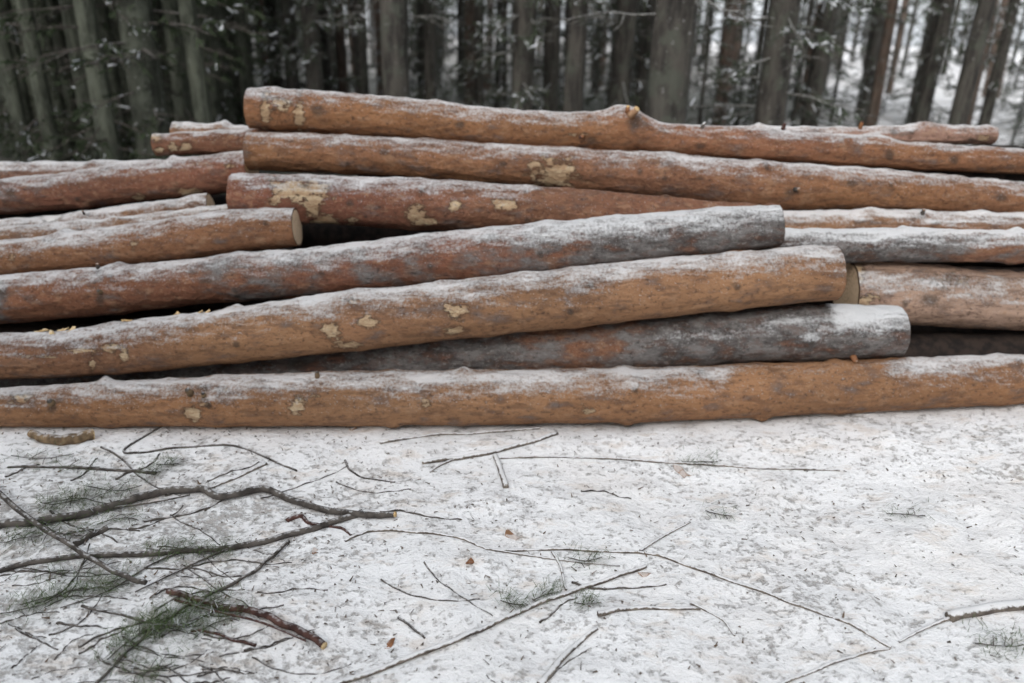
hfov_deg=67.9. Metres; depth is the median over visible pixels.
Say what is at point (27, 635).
thin twig
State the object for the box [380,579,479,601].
thin twig
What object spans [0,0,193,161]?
conifer tree
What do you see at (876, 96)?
pine tree
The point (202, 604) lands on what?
needle sprig
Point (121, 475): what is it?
thin twig
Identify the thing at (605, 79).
young spruce
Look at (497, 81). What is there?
pine tree
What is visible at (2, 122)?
conifer tree
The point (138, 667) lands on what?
thin twig
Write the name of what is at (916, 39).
sky
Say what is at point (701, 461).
needle sprig
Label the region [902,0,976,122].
pine tree
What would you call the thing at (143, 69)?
conifer tree
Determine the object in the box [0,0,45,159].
conifer tree
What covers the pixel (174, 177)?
pine log
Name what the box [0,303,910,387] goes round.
pine log
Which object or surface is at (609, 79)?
young spruce
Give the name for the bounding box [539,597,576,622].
thin twig
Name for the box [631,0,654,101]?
conifer tree
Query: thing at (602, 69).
conifer tree
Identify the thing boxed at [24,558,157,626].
needle sprig
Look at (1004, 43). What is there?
conifer tree
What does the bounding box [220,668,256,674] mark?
thin twig
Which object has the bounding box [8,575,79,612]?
needle sprig
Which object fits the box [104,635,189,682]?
needle sprig
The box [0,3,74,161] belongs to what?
conifer tree
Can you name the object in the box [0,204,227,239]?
pine log
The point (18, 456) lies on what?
needle sprig
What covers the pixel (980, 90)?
young spruce
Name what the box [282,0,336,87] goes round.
young spruce
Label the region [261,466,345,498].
thin twig
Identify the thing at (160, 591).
thin twig
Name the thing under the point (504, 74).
young spruce
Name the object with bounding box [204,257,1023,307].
pine log
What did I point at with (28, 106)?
conifer tree
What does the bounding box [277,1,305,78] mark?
conifer tree
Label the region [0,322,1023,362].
pine log
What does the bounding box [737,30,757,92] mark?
young spruce
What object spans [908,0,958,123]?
pine tree
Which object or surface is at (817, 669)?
fallen branch
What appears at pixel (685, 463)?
fallen branch
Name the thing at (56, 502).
needle sprig
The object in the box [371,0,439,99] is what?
young spruce
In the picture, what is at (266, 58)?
pine tree
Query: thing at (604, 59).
pine tree
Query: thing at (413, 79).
young spruce
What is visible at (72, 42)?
conifer tree
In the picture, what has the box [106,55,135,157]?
young spruce
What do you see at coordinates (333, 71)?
conifer tree
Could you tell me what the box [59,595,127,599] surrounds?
thin twig
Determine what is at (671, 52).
pine tree
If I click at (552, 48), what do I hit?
pine tree
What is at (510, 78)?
young spruce
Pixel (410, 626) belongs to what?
fallen branch
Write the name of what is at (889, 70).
young spruce
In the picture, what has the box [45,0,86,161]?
conifer tree
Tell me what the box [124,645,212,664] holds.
thin twig
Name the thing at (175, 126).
log
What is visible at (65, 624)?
thin twig
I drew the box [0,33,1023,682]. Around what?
ground
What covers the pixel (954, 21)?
forest
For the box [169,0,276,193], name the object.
conifer tree
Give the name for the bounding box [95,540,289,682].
fallen branch
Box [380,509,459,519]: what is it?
thin twig
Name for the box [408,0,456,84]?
conifer tree
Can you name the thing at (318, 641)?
fallen branch
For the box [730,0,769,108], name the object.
conifer tree
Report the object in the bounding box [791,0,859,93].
conifer tree
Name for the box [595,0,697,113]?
conifer tree
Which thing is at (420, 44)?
conifer tree
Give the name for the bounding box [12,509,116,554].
needle sprig
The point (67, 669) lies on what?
thin twig
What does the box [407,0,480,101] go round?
conifer tree
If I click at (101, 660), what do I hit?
thin twig
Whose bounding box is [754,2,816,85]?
conifer tree
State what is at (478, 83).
conifer tree
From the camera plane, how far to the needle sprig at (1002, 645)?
2.14 m
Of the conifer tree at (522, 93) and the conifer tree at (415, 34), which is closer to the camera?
the conifer tree at (522, 93)
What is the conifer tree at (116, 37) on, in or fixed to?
on the ground
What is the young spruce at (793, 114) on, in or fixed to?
on the ground
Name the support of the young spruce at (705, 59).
on the ground
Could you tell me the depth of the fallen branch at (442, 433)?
3.31 m
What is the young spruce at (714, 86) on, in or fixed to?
on the ground
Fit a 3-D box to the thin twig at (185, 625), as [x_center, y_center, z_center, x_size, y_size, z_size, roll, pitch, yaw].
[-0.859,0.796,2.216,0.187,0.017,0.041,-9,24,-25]
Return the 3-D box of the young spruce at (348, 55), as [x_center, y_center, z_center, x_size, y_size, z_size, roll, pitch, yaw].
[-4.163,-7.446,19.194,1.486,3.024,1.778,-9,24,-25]
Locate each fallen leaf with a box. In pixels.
[384,638,394,648]
[466,558,473,563]
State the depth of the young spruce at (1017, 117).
11.56 m
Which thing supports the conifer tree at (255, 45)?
on the ground
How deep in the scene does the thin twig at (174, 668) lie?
2.03 m
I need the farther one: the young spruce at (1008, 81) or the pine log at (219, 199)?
the young spruce at (1008, 81)
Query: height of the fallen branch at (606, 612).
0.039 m
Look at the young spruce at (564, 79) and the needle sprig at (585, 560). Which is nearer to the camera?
the needle sprig at (585, 560)
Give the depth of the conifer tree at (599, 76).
22.71 m
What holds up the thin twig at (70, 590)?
on the ground
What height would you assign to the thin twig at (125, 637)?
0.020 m
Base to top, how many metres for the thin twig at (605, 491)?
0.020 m
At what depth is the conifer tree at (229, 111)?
8.89 m
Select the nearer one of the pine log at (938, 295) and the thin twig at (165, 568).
the thin twig at (165, 568)
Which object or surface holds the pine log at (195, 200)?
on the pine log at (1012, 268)
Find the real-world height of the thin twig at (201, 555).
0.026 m
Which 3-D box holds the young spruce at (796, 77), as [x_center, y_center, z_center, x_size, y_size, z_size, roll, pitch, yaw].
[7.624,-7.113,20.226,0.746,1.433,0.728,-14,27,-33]
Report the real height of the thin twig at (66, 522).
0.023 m
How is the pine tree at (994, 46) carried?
on the ground
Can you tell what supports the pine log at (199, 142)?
on the pine log at (174, 177)
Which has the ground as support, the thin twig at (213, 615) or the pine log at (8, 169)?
the thin twig at (213, 615)
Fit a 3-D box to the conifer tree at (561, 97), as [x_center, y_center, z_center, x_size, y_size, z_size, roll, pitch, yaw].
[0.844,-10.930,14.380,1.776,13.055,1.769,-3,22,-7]
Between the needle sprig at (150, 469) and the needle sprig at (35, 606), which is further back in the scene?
the needle sprig at (150, 469)
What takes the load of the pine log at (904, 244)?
on the pine log at (938, 295)
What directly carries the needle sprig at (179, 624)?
on the ground
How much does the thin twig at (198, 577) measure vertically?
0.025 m
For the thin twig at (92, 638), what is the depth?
2.13 m
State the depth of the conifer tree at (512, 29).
12.42 m
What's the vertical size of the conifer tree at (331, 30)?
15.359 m
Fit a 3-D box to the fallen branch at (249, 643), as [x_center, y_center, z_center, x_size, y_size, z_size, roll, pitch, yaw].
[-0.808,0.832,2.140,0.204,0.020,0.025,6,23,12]
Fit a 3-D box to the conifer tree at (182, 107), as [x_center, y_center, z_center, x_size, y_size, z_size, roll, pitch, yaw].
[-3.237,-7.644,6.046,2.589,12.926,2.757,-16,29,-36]
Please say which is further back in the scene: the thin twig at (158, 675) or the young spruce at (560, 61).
the young spruce at (560, 61)
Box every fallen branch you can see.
[0,485,396,553]
[0,490,147,584]
[0,509,362,607]
[7,465,156,474]
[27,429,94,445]
[72,525,108,546]
[81,604,184,628]
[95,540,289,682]
[122,426,297,471]
[166,589,326,649]
[192,629,256,646]
[210,462,266,488]
[285,514,351,535]
[331,564,646,682]
[344,459,394,482]
[344,521,891,648]
[379,427,539,443]
[397,616,424,638]
[422,432,558,472]
[493,453,508,488]
[499,455,839,470]
[537,626,597,682]
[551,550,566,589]
[597,605,700,616]
[690,602,735,635]
[779,647,890,682]
[898,599,1023,642]
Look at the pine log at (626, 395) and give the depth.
3.27 m
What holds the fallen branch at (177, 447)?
on the ground
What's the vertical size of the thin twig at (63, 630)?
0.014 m
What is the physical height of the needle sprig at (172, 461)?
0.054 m
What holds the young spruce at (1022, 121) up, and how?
on the ground
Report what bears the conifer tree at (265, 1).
on the ground
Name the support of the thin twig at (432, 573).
on the ground
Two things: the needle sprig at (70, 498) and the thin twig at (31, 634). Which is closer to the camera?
the thin twig at (31, 634)
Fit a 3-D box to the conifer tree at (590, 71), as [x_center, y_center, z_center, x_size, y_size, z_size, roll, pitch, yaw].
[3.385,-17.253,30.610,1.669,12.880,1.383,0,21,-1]
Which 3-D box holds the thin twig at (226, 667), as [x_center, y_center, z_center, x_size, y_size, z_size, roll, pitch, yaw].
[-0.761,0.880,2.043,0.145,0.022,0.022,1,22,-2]
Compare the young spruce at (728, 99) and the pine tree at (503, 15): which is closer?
the young spruce at (728, 99)
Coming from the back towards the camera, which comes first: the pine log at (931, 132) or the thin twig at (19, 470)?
the pine log at (931, 132)
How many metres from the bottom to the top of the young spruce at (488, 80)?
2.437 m
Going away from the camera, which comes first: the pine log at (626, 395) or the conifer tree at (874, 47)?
the pine log at (626, 395)
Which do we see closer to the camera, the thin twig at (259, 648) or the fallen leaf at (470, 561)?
the thin twig at (259, 648)
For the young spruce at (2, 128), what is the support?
on the ground
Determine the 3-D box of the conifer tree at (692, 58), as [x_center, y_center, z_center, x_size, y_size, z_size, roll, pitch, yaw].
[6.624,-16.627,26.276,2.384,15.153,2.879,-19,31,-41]
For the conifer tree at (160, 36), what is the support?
on the ground
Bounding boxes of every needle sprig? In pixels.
[0,434,86,470]
[0,519,62,556]
[0,579,67,626]
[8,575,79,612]
[9,546,124,597]
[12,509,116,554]
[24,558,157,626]
[27,472,143,523]
[28,479,103,511]
[32,450,115,476]
[77,502,154,529]
[81,462,155,499]
[87,596,192,682]
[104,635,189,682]
[114,587,234,663]
[132,529,207,571]
[137,460,164,474]
[140,575,237,638]
[155,450,183,468]
[173,525,244,564]
[176,581,255,651]
[487,578,530,616]
[516,578,564,603]
[557,540,615,573]
[574,585,603,611]
[677,442,719,473]
[699,499,738,519]
[882,496,934,520]
[962,612,1023,662]
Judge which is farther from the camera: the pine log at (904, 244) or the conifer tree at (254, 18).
the conifer tree at (254, 18)
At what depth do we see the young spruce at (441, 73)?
16.97 m
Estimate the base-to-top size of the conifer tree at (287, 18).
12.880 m
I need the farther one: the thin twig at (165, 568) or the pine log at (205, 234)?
the pine log at (205, 234)
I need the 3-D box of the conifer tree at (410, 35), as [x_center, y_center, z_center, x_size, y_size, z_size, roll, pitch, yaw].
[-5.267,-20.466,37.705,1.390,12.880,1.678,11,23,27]
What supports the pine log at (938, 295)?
on the pine log at (937, 344)
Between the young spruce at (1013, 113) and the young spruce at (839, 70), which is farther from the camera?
the young spruce at (1013, 113)
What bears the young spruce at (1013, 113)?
on the ground
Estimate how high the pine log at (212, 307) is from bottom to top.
0.251 m
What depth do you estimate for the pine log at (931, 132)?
4.00 m
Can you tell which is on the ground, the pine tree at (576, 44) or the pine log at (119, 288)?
the pine tree at (576, 44)
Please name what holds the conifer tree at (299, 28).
on the ground
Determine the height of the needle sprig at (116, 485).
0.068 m
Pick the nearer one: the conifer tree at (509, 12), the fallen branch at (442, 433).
the fallen branch at (442, 433)
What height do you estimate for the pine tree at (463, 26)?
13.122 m
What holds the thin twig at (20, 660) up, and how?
on the ground
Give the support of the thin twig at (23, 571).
on the ground
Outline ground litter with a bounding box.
[0,424,1023,682]
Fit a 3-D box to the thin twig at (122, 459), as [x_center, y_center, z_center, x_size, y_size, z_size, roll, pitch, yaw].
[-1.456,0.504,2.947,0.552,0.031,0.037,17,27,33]
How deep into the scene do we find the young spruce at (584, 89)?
17.18 m
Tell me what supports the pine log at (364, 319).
on the pine log at (802, 332)
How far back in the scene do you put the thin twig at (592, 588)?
2.39 m
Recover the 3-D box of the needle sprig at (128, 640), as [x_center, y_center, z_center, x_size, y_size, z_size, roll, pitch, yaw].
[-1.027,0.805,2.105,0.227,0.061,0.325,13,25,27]
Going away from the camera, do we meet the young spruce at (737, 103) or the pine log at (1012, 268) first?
the pine log at (1012, 268)
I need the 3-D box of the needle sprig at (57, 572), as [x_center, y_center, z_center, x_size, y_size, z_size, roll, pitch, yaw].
[-1.387,0.705,2.382,0.341,0.065,0.217,-8,24,-22]
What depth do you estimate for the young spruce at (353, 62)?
11.61 m
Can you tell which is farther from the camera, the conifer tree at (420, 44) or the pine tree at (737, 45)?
the pine tree at (737, 45)
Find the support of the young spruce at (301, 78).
on the ground
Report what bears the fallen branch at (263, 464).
on the ground
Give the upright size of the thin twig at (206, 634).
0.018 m
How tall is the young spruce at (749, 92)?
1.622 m
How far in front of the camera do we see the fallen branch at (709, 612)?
2.27 m
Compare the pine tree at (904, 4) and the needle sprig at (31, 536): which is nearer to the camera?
the needle sprig at (31, 536)
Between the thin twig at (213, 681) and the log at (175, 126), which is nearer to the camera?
the thin twig at (213, 681)
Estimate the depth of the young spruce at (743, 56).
14.70 m
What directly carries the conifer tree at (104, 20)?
on the ground
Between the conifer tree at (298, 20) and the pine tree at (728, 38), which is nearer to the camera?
the pine tree at (728, 38)
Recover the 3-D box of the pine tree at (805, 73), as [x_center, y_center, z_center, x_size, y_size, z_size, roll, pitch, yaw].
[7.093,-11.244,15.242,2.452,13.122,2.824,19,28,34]
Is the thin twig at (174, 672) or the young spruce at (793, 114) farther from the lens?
the young spruce at (793, 114)
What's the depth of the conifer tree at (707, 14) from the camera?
40.20 m
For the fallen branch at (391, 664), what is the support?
on the ground
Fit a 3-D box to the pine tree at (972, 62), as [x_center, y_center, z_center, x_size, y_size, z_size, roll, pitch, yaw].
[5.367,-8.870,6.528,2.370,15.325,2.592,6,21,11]
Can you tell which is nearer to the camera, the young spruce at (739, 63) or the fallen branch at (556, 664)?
the fallen branch at (556, 664)
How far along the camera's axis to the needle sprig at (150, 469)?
2.95 m
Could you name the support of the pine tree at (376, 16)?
on the ground
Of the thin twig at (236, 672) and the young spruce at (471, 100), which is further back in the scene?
the young spruce at (471, 100)
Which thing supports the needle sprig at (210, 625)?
on the ground
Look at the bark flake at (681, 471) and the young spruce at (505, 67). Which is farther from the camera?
the young spruce at (505, 67)
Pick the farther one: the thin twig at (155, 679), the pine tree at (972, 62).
the pine tree at (972, 62)
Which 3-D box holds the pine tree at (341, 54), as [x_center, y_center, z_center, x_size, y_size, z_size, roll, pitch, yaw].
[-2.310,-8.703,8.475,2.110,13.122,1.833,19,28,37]
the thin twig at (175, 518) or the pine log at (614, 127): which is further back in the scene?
the pine log at (614, 127)
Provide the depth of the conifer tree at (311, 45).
8.31 m
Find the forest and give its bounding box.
[250,0,1023,77]
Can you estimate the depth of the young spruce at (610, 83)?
13.22 m
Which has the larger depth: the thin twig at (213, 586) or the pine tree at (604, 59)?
the pine tree at (604, 59)
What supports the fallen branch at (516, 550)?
on the ground
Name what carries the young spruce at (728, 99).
on the ground
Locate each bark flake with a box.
[505,529,518,540]
[638,572,650,576]
[673,464,690,477]
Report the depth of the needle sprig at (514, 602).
2.29 m
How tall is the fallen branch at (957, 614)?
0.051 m
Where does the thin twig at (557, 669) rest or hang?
on the ground
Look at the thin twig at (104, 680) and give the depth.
1.99 m
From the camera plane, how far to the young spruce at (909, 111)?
11.31 m
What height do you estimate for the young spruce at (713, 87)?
2.123 m
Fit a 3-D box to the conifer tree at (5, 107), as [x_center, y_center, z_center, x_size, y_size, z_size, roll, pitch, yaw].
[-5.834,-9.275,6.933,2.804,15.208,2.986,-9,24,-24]
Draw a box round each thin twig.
[0,570,40,575]
[0,611,59,623]
[5,464,39,476]
[6,569,62,573]
[8,623,58,639]
[11,646,36,668]
[12,566,74,585]
[14,627,57,649]
[23,561,118,571]
[31,649,113,678]
[35,543,89,604]
[44,559,86,607]
[49,510,139,531]
[49,595,101,635]
[54,634,92,659]
[56,621,106,628]
[57,573,134,576]
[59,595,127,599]
[63,529,116,542]
[63,579,117,594]
[70,458,97,480]
[78,611,164,647]
[78,625,127,654]
[79,679,135,682]
[96,656,141,676]
[100,446,180,495]
[113,659,169,679]
[115,453,159,479]
[117,658,178,668]
[122,636,212,656]
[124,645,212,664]
[128,505,183,529]
[128,671,211,677]
[131,650,206,670]
[142,675,165,682]
[144,500,221,522]
[144,566,242,577]
[155,585,210,594]
[155,589,244,611]
[156,665,188,682]
[157,546,234,580]
[160,624,200,637]
[170,514,219,544]
[170,627,219,640]
[176,572,227,578]
[183,565,258,617]
[184,610,219,626]
[192,559,291,566]
[193,677,230,682]
[197,669,239,676]
[198,664,226,682]
[200,666,253,673]
[203,626,268,638]
[207,461,258,481]
[209,604,283,616]
[219,627,318,656]
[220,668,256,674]
[244,637,293,650]
[251,657,350,674]
[257,588,327,593]
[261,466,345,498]
[336,481,409,492]
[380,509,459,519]
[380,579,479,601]
[423,561,492,615]
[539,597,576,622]
[548,650,586,679]
[571,581,666,589]
[581,490,631,498]
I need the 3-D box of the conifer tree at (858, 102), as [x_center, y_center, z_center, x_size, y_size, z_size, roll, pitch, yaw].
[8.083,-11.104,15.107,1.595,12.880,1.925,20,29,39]
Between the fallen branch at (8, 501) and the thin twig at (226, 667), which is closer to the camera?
the thin twig at (226, 667)
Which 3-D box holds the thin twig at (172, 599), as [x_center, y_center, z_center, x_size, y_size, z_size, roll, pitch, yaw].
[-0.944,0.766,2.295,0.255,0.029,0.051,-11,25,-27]
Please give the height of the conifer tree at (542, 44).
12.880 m
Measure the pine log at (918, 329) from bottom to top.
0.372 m
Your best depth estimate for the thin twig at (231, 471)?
2.94 m
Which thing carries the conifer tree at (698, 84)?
on the ground
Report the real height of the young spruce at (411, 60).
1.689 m
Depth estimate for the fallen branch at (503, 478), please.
3.00 m
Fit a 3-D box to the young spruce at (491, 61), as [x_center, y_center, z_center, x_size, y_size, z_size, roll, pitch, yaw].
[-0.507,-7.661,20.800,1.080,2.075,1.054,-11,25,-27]
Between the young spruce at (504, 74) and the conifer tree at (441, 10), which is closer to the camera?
the young spruce at (504, 74)
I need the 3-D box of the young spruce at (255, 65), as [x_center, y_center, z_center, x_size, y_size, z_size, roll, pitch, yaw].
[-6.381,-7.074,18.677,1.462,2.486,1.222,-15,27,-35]
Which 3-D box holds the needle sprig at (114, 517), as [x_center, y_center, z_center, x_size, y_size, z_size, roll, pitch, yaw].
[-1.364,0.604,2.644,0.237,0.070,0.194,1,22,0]
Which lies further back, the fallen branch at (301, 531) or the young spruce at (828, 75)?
the young spruce at (828, 75)
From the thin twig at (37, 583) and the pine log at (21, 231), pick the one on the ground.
the thin twig at (37, 583)
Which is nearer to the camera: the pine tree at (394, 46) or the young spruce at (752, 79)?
the pine tree at (394, 46)
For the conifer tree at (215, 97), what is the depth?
8.64 m
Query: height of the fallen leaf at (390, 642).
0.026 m
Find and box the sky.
[251,0,1023,49]
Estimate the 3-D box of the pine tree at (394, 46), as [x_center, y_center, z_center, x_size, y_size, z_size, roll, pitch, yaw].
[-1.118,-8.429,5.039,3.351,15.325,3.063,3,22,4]
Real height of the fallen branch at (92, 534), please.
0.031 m
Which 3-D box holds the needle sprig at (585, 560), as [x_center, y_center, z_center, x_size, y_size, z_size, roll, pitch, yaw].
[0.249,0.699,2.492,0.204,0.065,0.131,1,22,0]
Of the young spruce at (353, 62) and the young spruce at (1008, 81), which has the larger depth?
the young spruce at (1008, 81)
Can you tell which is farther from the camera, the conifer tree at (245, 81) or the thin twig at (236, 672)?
the conifer tree at (245, 81)
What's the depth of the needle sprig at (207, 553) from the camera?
2.49 m
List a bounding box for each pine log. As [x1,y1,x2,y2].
[0,150,258,214]
[0,159,160,178]
[0,193,214,226]
[0,194,226,218]
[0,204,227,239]
[0,205,784,323]
[0,207,302,274]
[0,245,846,378]
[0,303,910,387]
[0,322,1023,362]
[0,353,1023,428]
[36,312,1023,333]
[138,299,749,312]
[150,129,292,155]
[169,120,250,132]
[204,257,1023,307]
[226,172,782,230]
[243,86,1023,174]
[243,131,1023,212]
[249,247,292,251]
[293,223,1023,266]
[358,144,1023,181]
[732,121,998,144]
[760,225,1023,264]
[783,207,1023,229]
[832,262,1023,329]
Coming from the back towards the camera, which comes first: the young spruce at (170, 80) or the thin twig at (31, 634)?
the young spruce at (170, 80)
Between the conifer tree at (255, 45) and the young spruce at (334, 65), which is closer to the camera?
the conifer tree at (255, 45)
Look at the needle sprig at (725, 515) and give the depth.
2.77 m
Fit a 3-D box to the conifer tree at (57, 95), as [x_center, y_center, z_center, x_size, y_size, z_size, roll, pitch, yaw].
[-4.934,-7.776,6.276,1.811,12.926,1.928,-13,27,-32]
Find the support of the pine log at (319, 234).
on the pine log at (1012, 268)
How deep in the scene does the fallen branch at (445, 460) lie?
3.12 m
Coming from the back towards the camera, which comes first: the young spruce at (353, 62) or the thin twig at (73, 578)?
the young spruce at (353, 62)
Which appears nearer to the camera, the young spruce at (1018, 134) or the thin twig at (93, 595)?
the thin twig at (93, 595)
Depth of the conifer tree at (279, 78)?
12.06 m
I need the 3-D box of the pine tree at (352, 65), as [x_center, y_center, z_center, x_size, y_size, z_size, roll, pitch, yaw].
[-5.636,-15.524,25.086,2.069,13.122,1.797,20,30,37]
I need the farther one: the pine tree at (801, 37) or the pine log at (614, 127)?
the pine tree at (801, 37)
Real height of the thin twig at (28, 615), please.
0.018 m
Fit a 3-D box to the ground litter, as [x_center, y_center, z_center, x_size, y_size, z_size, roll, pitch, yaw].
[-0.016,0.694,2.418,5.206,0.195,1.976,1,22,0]
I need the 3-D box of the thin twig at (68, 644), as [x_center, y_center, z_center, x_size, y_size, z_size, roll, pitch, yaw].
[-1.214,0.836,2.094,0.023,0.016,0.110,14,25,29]
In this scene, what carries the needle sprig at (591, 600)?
on the ground
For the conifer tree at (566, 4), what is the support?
on the ground
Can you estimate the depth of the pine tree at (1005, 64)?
26.81 m
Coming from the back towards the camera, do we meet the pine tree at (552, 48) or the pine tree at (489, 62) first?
the pine tree at (489, 62)
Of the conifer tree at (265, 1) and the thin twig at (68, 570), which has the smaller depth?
the thin twig at (68, 570)
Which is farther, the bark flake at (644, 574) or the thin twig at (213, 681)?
the bark flake at (644, 574)
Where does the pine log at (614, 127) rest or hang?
on the pine log at (794, 186)
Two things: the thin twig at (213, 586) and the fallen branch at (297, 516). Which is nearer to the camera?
the thin twig at (213, 586)
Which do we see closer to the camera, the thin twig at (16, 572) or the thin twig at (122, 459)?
the thin twig at (16, 572)
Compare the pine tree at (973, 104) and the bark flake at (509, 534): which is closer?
the bark flake at (509, 534)
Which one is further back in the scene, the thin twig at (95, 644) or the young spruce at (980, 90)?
the young spruce at (980, 90)
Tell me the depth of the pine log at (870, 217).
3.81 m
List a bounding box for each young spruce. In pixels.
[0,69,42,160]
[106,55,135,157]
[160,29,173,122]
[245,12,262,87]
[251,8,283,87]
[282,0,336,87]
[297,20,303,81]
[329,8,375,91]
[329,33,337,90]
[332,0,381,91]
[337,24,353,89]
[369,12,438,97]
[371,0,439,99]
[409,33,416,89]
[436,34,456,101]
[442,0,510,105]
[454,41,491,105]
[471,0,565,109]
[485,0,511,102]
[485,21,509,97]
[492,12,543,104]
[534,2,564,109]
[540,26,601,110]
[559,21,590,109]
[585,36,631,109]
[594,48,635,101]
[598,33,634,106]
[686,0,753,125]
[686,25,743,124]
[696,36,737,122]
[701,63,738,125]
[706,0,764,125]
[709,6,761,119]
[722,69,754,125]
[723,51,760,125]
[729,22,788,125]
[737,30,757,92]
[738,0,852,126]
[742,47,763,120]
[786,4,853,119]
[788,0,885,126]
[790,48,803,99]
[881,22,910,113]
[881,25,928,124]
[895,63,934,124]
[947,36,997,102]
[975,22,1023,110]
[991,29,1023,145]
[992,52,1023,130]
[992,65,1023,146]
[1003,118,1023,144]
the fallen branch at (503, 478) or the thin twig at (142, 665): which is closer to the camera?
the thin twig at (142, 665)
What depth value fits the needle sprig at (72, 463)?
2.95 m
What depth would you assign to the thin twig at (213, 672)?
2.03 m
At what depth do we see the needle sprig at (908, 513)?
2.73 m
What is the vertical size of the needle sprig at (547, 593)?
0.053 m
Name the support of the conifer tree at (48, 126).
on the ground
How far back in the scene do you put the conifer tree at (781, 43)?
7.00 m
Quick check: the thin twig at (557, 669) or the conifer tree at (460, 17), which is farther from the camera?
the conifer tree at (460, 17)
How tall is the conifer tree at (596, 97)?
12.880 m
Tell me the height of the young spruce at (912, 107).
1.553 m
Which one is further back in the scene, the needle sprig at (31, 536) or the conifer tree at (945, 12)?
the conifer tree at (945, 12)
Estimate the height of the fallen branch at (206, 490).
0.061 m
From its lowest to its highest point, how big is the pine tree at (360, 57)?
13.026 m
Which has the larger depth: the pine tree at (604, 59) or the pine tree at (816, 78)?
the pine tree at (604, 59)
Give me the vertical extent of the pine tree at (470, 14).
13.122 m
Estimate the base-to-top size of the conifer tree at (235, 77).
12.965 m
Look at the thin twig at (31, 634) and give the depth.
2.13 m
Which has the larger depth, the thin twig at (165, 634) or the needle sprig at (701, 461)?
the needle sprig at (701, 461)
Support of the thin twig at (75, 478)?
on the ground
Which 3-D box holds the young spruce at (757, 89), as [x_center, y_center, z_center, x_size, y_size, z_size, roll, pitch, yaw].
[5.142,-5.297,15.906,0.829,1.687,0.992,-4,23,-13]
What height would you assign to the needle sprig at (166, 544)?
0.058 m
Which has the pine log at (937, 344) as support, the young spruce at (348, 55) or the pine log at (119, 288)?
the pine log at (119, 288)
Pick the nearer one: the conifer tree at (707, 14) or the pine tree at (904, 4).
the pine tree at (904, 4)
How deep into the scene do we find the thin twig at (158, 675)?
2.01 m
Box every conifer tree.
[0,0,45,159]
[0,0,76,160]
[0,0,97,161]
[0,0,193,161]
[0,0,270,161]
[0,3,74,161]
[0,4,38,160]
[0,6,22,128]
[0,92,8,140]
[5,0,134,161]
[8,0,82,161]
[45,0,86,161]
[94,0,167,160]
[108,0,162,159]
[123,0,178,155]
[133,0,264,156]
[157,0,280,120]
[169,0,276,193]
[170,0,269,123]
[209,0,283,125]
[220,0,281,125]
[225,0,248,124]
[244,0,261,86]
[245,6,280,87]
[246,0,304,87]
[248,0,284,88]
[248,0,345,88]
[251,4,261,76]
[258,0,378,174]
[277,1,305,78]
[295,5,303,58]
[296,0,354,90]
[299,0,354,91]
[364,0,374,64]
[367,9,416,94]
[407,0,417,74]
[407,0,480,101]
[407,2,412,62]
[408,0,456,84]
[408,0,457,99]
[436,0,489,100]
[440,0,456,65]
[442,0,507,106]
[449,0,614,110]
[483,0,544,109]
[508,3,542,79]
[533,1,614,111]
[533,5,564,105]
[535,0,544,76]
[535,4,564,99]
[563,0,651,108]
[584,0,610,93]
[585,0,595,77]
[586,0,639,108]
[589,7,613,99]
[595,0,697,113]
[607,1,714,113]
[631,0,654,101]
[642,0,895,125]
[691,0,702,80]
[694,0,723,72]
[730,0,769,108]
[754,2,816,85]
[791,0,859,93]
[830,0,914,126]
[844,0,904,113]
[880,0,1017,123]
[897,0,960,85]
[940,0,1023,145]
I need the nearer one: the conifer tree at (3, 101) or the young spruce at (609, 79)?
the conifer tree at (3, 101)
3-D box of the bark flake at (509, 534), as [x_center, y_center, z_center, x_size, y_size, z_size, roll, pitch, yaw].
[-0.001,0.669,2.624,0.050,0.026,0.028,16,26,32]
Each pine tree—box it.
[244,0,281,86]
[302,0,334,90]
[318,0,377,92]
[332,0,462,97]
[343,0,380,93]
[346,0,353,76]
[350,0,414,95]
[439,0,490,105]
[455,12,502,104]
[475,0,495,90]
[485,0,511,99]
[487,0,510,107]
[523,0,622,111]
[535,1,544,76]
[536,0,565,111]
[555,0,774,123]
[585,8,609,86]
[693,0,755,125]
[715,0,758,89]
[789,0,848,112]
[792,0,814,93]
[797,1,860,126]
[834,0,925,125]
[867,0,919,93]
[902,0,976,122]
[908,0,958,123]
[929,0,996,144]
[946,0,1023,144]
[963,0,1022,96]
[997,2,1019,97]
[1012,40,1023,90]
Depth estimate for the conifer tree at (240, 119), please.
9.22 m
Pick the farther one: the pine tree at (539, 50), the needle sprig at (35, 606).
the pine tree at (539, 50)
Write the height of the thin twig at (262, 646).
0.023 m
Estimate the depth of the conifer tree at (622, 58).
8.56 m
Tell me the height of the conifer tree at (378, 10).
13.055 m
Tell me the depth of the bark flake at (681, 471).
3.06 m
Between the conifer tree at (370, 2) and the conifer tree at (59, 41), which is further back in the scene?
the conifer tree at (370, 2)
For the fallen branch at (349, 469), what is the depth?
2.97 m
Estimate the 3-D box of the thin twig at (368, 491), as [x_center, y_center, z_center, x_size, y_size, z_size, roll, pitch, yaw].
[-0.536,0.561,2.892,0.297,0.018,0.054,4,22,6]
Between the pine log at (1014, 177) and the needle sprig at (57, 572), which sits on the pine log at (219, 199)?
the pine log at (1014, 177)
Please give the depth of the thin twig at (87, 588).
2.33 m
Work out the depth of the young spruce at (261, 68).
15.71 m
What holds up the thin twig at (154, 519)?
on the ground

